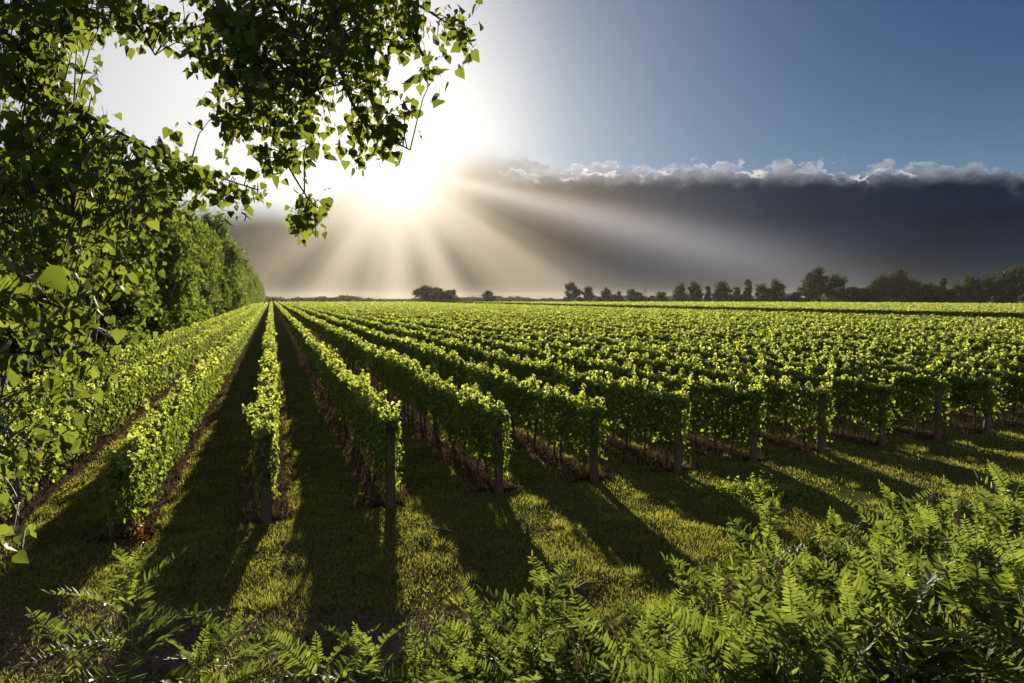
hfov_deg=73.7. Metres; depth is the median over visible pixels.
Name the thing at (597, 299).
windbreak bush
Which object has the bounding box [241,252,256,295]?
tall tree
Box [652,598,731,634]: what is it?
pinnate shrub
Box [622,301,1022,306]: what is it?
vine row
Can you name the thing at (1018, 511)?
pinnate shrub
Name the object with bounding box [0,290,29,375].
tall tree
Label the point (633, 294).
windbreak tree
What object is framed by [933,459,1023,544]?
pinnate shrub
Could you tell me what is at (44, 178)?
overhanging poplar
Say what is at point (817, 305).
vine row
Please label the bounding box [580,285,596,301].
windbreak tree
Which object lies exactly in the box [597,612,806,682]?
pinnate shrub
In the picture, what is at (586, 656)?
pinnate shrub
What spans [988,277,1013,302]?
windbreak tree
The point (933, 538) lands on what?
pinnate shrub
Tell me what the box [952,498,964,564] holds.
dry stalk
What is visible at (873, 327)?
vine row
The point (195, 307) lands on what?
tall tree
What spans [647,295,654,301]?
windbreak bush
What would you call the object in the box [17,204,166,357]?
tall tree
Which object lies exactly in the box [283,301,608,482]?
vine row
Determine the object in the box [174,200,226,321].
tall tree
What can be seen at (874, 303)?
vine row
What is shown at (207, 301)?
tall tree
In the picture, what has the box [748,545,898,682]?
pinnate shrub
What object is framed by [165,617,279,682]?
pinnate shrub
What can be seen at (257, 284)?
tall tree
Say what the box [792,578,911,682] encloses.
pinnate shrub
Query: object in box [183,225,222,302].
tall tree
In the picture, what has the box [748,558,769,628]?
dry stalk
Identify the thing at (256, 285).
tall tree
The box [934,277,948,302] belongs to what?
windbreak tree
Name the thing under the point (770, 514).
pinnate shrub
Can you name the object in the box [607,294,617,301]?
windbreak bush
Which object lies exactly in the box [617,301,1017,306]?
vine row
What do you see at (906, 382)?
vine row
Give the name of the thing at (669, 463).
dry weeds
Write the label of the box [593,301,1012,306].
vine row
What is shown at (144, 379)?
vine row
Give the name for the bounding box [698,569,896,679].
pinnate shrub
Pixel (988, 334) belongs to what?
vine row
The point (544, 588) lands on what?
pinnate shrub
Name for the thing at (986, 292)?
windbreak tree
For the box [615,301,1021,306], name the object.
vine row
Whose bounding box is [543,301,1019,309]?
vine row
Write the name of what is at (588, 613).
pinnate shrub
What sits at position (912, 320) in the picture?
vine row
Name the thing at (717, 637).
pinnate shrub
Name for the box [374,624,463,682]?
pinnate shrub
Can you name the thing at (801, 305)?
vine row
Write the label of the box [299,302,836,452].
vine row
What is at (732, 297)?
windbreak bush
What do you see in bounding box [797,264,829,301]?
windbreak tree
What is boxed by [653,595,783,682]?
pinnate shrub
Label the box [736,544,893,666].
pinnate shrub
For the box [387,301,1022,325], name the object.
vine row
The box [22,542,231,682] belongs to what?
fern
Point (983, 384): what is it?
vine row
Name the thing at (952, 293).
windbreak tree
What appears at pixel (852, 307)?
vine row
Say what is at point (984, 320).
vine row
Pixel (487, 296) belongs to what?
lone bush
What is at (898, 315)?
vine row
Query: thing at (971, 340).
vine row
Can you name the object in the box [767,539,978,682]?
pinnate shrub
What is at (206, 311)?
tall tree
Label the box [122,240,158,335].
tall tree
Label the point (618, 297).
windbreak tree
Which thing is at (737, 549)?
pinnate shrub
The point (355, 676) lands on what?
pinnate shrub
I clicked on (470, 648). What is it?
fern
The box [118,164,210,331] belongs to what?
tall tree
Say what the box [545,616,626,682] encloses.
pinnate shrub
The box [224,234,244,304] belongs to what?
tall tree
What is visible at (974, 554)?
pinnate shrub
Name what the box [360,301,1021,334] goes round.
vine row
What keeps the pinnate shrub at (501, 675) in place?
on the ground at (290, 351)
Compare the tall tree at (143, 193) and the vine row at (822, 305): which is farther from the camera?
the vine row at (822, 305)
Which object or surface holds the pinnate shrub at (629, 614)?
on the ground at (290, 351)
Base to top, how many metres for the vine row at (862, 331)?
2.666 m
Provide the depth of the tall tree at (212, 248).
139.77 m
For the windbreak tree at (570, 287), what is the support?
on the ground at (290, 351)
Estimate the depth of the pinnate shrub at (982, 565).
5.50 m
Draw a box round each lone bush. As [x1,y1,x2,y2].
[412,285,436,301]
[429,286,444,302]
[440,289,460,302]
[481,290,496,301]
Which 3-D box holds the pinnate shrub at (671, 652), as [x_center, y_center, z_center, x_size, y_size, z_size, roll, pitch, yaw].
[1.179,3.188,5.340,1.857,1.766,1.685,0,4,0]
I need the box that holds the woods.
[265,294,1021,300]
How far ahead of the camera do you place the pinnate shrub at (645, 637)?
6.61 m
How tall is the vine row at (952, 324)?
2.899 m
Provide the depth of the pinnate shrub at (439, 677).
6.81 m
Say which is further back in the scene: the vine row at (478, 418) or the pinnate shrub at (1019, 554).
the vine row at (478, 418)
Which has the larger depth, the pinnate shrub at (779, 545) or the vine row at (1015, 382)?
the vine row at (1015, 382)
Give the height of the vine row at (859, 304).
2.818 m
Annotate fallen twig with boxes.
[416,523,456,532]
[573,569,612,589]
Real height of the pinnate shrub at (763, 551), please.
2.156 m
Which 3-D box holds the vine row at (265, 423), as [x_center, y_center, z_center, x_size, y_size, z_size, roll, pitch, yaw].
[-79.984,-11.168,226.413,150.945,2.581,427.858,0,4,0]
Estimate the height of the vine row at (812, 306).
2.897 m
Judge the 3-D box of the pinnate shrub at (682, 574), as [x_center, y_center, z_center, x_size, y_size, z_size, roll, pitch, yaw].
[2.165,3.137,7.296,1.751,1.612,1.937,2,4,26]
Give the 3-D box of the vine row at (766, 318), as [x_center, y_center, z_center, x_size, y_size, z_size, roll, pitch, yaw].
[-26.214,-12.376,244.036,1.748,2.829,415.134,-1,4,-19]
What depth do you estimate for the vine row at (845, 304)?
248.56 m
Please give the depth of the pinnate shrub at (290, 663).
6.59 m
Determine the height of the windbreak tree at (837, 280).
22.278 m
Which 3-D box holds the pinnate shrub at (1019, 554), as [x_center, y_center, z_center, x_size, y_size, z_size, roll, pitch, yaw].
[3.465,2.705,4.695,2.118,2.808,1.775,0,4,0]
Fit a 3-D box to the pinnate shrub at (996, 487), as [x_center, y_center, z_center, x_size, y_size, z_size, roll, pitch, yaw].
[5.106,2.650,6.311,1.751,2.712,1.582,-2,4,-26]
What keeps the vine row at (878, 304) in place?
on the ground at (290, 351)
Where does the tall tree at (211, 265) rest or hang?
on the ground at (290, 351)
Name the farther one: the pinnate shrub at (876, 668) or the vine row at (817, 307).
the vine row at (817, 307)
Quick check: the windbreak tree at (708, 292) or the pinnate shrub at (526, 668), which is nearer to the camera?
the pinnate shrub at (526, 668)
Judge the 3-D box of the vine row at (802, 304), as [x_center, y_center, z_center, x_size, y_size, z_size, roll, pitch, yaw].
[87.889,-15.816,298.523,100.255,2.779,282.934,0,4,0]
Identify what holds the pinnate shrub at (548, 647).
on the ground at (290, 351)
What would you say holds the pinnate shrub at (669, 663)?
on the ground at (290, 351)
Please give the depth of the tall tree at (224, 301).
149.35 m
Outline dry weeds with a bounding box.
[0,357,1023,538]
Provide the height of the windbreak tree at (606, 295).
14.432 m
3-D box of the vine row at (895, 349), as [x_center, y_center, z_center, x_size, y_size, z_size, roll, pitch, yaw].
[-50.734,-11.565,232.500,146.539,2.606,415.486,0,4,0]
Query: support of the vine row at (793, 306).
on the ground at (290, 351)
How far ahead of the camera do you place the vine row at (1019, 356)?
40.27 m
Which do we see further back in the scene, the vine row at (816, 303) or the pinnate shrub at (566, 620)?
the vine row at (816, 303)
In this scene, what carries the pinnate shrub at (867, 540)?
on the ground at (290, 351)
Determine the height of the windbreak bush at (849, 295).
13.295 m
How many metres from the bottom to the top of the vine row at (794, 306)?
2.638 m
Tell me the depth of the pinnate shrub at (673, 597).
7.79 m
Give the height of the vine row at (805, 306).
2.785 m
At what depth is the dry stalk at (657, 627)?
7.03 m
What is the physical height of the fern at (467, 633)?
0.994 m
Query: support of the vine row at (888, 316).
on the ground at (290, 351)
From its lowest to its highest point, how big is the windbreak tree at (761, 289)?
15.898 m
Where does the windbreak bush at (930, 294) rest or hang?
on the ground at (290, 351)
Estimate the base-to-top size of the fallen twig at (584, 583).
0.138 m
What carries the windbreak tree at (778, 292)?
on the ground at (290, 351)
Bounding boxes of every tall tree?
[0,143,117,383]
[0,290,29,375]
[3,279,110,368]
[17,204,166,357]
[34,118,172,348]
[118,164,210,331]
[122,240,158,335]
[126,228,183,338]
[145,162,208,330]
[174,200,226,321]
[177,205,213,326]
[177,212,205,325]
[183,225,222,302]
[188,234,213,312]
[196,209,258,309]
[197,219,226,304]
[197,221,237,318]
[204,221,233,313]
[207,233,232,315]
[219,254,239,311]
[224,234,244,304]
[235,260,249,308]
[239,263,253,305]
[240,274,253,307]
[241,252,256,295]
[243,266,253,289]
[244,267,255,303]
[247,263,259,302]
[252,271,260,300]
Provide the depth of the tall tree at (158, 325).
68.42 m
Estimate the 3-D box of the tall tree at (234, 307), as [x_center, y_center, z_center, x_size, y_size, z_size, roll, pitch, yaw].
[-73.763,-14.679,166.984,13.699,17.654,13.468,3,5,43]
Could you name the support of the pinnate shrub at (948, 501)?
on the ground at (290, 351)
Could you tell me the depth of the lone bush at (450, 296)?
596.04 m
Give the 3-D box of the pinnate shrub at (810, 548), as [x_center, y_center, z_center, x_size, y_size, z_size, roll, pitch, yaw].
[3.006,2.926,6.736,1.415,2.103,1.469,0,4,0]
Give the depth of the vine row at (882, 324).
71.47 m
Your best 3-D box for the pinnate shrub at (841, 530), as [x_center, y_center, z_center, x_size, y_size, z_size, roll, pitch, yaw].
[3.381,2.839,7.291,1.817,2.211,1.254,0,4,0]
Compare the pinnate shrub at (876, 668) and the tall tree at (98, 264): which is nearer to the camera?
the pinnate shrub at (876, 668)
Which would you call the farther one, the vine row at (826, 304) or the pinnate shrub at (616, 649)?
the vine row at (826, 304)
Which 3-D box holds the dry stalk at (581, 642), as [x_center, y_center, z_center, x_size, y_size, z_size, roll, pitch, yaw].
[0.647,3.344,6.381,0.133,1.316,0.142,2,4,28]
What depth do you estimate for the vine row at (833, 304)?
227.17 m
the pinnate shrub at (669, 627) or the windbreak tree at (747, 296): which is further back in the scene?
the windbreak tree at (747, 296)
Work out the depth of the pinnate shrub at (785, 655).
4.61 m
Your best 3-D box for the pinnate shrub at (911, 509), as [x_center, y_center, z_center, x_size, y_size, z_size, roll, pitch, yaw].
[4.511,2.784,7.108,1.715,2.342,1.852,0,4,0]
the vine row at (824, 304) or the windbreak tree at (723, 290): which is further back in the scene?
the windbreak tree at (723, 290)
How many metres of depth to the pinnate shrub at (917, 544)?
6.20 m
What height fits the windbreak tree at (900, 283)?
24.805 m
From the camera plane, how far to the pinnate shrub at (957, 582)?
4.79 m
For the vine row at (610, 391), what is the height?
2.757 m
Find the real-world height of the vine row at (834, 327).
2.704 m
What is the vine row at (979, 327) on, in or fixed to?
on the ground at (290, 351)
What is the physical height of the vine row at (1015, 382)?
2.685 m
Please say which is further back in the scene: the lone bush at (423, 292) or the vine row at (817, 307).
the lone bush at (423, 292)
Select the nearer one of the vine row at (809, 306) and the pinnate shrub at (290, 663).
the pinnate shrub at (290, 663)
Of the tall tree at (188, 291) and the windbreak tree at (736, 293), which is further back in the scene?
the windbreak tree at (736, 293)
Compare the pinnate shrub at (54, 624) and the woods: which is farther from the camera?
the woods
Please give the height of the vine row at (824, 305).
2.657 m
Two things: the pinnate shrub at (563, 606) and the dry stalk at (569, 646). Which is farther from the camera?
the pinnate shrub at (563, 606)
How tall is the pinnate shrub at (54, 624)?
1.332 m
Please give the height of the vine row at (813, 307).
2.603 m
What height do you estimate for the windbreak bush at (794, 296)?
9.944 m
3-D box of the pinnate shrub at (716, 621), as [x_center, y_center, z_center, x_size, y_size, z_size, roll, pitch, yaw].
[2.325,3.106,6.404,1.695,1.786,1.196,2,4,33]
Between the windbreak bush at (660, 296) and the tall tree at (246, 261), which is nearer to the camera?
the tall tree at (246, 261)
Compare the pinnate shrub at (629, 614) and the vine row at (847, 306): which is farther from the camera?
the vine row at (847, 306)
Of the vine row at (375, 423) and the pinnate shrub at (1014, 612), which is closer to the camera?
the pinnate shrub at (1014, 612)
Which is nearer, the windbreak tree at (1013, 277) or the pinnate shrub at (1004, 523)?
the pinnate shrub at (1004, 523)
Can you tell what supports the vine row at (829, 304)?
on the ground at (290, 351)
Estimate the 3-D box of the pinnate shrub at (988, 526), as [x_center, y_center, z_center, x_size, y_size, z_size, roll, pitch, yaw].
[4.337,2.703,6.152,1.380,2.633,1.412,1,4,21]
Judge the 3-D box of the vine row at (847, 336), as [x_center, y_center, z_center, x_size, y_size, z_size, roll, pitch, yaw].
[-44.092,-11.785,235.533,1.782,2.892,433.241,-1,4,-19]
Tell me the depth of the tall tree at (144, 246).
55.64 m
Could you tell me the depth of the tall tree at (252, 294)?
339.17 m
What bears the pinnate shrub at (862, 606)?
on the ground at (290, 351)
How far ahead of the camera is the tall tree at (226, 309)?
159.21 m
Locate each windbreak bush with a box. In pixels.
[594,297,602,301]
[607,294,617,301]
[634,293,646,301]
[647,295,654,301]
[653,291,667,301]
[726,294,734,301]
[786,291,806,301]
[842,286,860,301]
[855,286,882,301]
[912,282,944,302]
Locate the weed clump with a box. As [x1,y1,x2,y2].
[681,470,834,505]
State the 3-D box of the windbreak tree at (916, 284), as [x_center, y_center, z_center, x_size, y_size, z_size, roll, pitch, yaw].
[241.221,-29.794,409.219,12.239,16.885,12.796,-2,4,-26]
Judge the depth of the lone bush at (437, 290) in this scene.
599.22 m
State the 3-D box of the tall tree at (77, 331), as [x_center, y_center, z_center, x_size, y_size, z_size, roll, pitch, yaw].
[-30.805,-2.408,42.327,9.404,8.607,9.566,-4,5,-44]
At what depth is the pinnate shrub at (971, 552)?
5.43 m
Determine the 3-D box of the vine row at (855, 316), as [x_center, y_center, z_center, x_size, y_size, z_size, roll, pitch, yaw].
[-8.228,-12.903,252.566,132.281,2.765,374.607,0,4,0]
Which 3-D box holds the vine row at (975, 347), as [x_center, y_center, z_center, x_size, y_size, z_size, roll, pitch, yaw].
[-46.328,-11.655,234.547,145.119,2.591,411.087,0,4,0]
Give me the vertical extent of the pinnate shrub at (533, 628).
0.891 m
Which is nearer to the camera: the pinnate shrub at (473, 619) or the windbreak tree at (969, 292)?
the pinnate shrub at (473, 619)
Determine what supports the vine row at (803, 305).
on the ground at (290, 351)
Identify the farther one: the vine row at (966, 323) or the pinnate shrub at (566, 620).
the vine row at (966, 323)
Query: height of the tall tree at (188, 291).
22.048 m
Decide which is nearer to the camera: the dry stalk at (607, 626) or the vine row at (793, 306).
the dry stalk at (607, 626)
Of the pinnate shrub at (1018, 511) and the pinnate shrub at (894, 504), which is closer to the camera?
the pinnate shrub at (1018, 511)
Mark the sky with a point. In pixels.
(616, 145)
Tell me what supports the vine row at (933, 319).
on the ground at (290, 351)
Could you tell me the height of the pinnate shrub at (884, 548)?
2.360 m
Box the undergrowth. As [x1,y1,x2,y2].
[406,520,1023,682]
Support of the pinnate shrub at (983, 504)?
on the ground at (290, 351)
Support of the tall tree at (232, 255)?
on the ground at (290, 351)
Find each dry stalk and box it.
[559,628,573,676]
[573,631,587,677]
[605,620,624,682]
[651,621,662,637]
[702,592,716,626]
[721,574,736,613]
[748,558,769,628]
[773,556,785,605]
[818,541,837,607]
[929,492,936,509]
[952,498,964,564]
[975,499,993,675]
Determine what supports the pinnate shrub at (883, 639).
on the ground at (290, 351)
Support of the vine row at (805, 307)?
on the ground at (290, 351)
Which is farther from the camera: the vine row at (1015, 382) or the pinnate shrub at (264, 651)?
the vine row at (1015, 382)
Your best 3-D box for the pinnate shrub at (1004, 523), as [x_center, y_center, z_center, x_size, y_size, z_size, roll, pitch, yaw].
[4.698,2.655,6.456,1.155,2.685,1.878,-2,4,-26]
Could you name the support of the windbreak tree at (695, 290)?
on the ground at (290, 351)
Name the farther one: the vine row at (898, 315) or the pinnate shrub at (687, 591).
the vine row at (898, 315)
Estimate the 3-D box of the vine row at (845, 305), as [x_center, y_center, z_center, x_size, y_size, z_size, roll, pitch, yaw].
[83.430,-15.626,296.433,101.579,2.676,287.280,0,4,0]
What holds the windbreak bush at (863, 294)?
on the ground at (290, 351)
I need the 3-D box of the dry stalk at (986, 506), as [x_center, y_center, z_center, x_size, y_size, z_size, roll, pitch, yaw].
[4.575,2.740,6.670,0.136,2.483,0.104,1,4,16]
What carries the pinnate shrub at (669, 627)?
on the ground at (290, 351)
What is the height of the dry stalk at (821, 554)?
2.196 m
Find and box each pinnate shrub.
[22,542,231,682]
[24,606,130,682]
[158,602,294,682]
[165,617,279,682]
[264,624,379,682]
[275,615,419,682]
[362,621,522,682]
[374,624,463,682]
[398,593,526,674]
[415,576,541,676]
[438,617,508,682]
[445,588,589,679]
[456,632,580,682]
[465,643,585,682]
[474,550,624,682]
[479,617,571,680]
[484,597,602,678]
[510,630,646,682]
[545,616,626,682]
[549,595,648,672]
[558,587,648,676]
[563,644,674,682]
[572,601,718,682]
[572,614,681,681]
[575,616,682,682]
[592,586,686,648]
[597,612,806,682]
[604,591,706,680]
[615,566,741,647]
[617,625,701,682]
[632,552,753,679]
[635,626,727,682]
[651,575,768,682]
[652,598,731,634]
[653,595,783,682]
[675,565,817,682]
[689,584,788,662]
[690,550,819,678]
[694,484,832,596]
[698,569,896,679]
[698,595,829,682]
[701,533,797,615]
[706,532,830,590]
[728,552,873,682]
[728,573,889,682]
[734,523,892,649]
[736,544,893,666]
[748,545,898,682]
[762,530,855,600]
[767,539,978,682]
[778,559,954,682]
[792,544,999,682]
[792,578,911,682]
[793,507,878,596]
[795,518,918,668]
[795,541,937,681]
[805,548,1023,682]
[815,479,937,583]
[816,529,1023,682]
[827,539,990,682]
[829,504,1002,682]
[835,515,912,669]
[858,513,1023,682]
[859,501,1001,682]
[861,495,1020,592]
[868,530,1023,682]
[872,501,1003,623]
[886,527,1023,682]
[888,524,1023,682]
[892,482,1021,617]
[899,474,992,598]
[909,538,1023,682]
[912,496,1023,682]
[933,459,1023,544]
[937,496,1023,676]
[941,479,1023,634]
[950,532,1023,682]
[952,548,1021,677]
[967,492,1023,590]
[973,469,1023,625]
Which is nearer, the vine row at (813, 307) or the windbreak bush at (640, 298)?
the vine row at (813, 307)
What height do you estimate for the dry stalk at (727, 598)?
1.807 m
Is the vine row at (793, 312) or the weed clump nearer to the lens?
the weed clump
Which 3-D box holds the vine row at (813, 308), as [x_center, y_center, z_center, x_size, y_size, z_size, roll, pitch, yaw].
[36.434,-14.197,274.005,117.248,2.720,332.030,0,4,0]
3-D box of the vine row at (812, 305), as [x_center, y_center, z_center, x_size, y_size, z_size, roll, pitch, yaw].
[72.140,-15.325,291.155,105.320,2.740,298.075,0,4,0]
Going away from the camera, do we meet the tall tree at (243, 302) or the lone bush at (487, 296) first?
the tall tree at (243, 302)
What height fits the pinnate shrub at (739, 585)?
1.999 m
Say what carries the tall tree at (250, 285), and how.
on the ground at (290, 351)
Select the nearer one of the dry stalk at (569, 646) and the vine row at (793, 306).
the dry stalk at (569, 646)
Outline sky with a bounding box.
[0,0,1023,298]
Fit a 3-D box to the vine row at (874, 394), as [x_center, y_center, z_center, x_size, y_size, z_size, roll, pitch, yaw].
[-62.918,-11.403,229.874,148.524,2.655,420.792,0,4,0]
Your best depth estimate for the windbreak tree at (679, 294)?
496.83 m
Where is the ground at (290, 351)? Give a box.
[0,299,1023,682]
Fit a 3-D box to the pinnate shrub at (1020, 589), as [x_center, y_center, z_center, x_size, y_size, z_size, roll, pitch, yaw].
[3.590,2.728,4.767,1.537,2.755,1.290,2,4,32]
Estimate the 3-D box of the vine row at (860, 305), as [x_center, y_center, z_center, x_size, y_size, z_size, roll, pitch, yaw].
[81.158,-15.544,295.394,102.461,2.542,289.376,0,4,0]
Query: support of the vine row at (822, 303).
on the ground at (290, 351)
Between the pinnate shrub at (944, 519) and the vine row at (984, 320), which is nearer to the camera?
the pinnate shrub at (944, 519)
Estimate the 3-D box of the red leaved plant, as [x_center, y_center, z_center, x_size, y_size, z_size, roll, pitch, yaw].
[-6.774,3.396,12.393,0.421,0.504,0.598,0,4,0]
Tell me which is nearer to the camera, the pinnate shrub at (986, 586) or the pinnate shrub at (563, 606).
the pinnate shrub at (986, 586)
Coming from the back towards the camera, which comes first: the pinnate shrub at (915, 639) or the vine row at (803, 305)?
the vine row at (803, 305)
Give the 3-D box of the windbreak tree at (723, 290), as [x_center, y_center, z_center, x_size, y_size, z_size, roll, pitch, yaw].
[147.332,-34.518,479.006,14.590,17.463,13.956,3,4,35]
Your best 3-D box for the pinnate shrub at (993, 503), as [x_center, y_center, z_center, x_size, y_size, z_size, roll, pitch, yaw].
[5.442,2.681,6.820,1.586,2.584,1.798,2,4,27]
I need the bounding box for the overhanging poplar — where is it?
[0,0,483,567]
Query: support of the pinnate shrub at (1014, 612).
on the ground at (290, 351)
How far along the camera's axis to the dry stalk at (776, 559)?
5.99 m
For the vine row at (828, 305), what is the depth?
203.59 m
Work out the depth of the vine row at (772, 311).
125.65 m
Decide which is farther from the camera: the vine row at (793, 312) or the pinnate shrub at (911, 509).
the vine row at (793, 312)
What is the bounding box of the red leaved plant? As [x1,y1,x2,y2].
[122,516,149,543]
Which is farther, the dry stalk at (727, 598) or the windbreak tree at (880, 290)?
the windbreak tree at (880, 290)
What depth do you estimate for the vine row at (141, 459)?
16.01 m
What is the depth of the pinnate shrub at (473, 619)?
7.75 m
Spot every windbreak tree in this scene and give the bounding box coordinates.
[564,279,582,301]
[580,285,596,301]
[600,286,613,301]
[616,291,621,301]
[626,288,640,301]
[670,282,688,301]
[687,279,703,301]
[703,285,712,301]
[711,280,733,301]
[733,287,741,301]
[742,279,753,301]
[753,282,772,301]
[767,278,786,301]
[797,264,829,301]
[820,271,848,301]
[867,271,891,301]
[881,266,917,301]
[901,278,923,302]
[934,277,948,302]
[943,281,963,302]
[958,275,985,302]
[971,270,997,302]
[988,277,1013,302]
[994,261,1023,302]
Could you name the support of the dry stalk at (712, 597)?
on the ground at (290, 351)
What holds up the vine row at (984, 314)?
on the ground at (290, 351)
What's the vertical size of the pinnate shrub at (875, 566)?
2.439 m
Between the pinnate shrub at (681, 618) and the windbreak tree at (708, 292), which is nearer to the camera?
the pinnate shrub at (681, 618)
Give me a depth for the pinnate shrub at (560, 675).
6.19 m
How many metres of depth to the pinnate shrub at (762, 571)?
6.80 m
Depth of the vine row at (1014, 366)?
34.83 m
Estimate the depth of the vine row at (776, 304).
259.21 m
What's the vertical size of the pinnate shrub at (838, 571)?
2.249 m
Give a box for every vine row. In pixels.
[0,302,259,435]
[0,302,263,520]
[99,302,267,537]
[242,302,282,523]
[274,301,404,508]
[278,301,512,493]
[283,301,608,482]
[288,301,693,473]
[291,301,766,461]
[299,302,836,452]
[300,301,896,446]
[304,301,951,439]
[308,301,1002,433]
[313,301,1023,422]
[323,302,1023,409]
[328,301,1023,360]
[328,302,1023,377]
[333,301,1023,352]
[333,302,1023,364]
[336,301,1023,347]
[340,301,1021,343]
[344,301,1023,340]
[349,301,1023,342]
[354,301,1023,335]
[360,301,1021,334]
[372,301,1023,330]
[373,301,1023,328]
[376,301,1018,330]
[377,301,1023,328]
[379,302,1023,333]
[383,301,1023,326]
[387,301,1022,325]
[392,301,1023,323]
[398,301,1023,322]
[400,301,1023,324]
[403,301,1023,321]
[409,301,1023,320]
[410,301,1019,319]
[415,301,1020,318]
[474,301,1023,318]
[483,301,1022,314]
[494,301,1021,311]
[495,301,1019,311]
[498,301,1020,310]
[499,301,1023,311]
[499,302,1023,318]
[511,301,1022,310]
[513,301,1023,310]
[515,301,1014,309]
[522,301,1022,309]
[527,301,986,309]
[529,301,1023,309]
[531,301,1008,309]
[541,301,1022,308]
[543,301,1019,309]
[544,301,1020,308]
[547,301,1018,308]
[551,301,1021,308]
[553,301,1017,308]
[556,301,1022,307]
[561,301,1008,307]
[563,301,1019,307]
[569,301,1002,307]
[580,301,1001,306]
[586,301,1023,307]
[592,301,1015,307]
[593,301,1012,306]
[599,301,1020,307]
[612,302,1021,307]
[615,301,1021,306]
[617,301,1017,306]
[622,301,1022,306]
[639,301,1021,305]
[643,301,995,305]
[665,302,1005,306]
[692,301,1023,304]
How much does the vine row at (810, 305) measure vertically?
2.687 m
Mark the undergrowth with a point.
(932, 676)
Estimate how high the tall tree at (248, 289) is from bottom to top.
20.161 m
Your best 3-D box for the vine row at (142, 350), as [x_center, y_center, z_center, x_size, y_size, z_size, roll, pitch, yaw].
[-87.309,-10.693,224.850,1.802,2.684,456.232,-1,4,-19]
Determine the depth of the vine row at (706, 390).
20.82 m
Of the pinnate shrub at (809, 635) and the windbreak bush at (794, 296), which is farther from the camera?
the windbreak bush at (794, 296)
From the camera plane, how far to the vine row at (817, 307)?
168.78 m
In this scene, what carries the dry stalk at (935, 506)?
on the ground at (290, 351)
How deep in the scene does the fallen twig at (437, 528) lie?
12.85 m
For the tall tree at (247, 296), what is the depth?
223.74 m

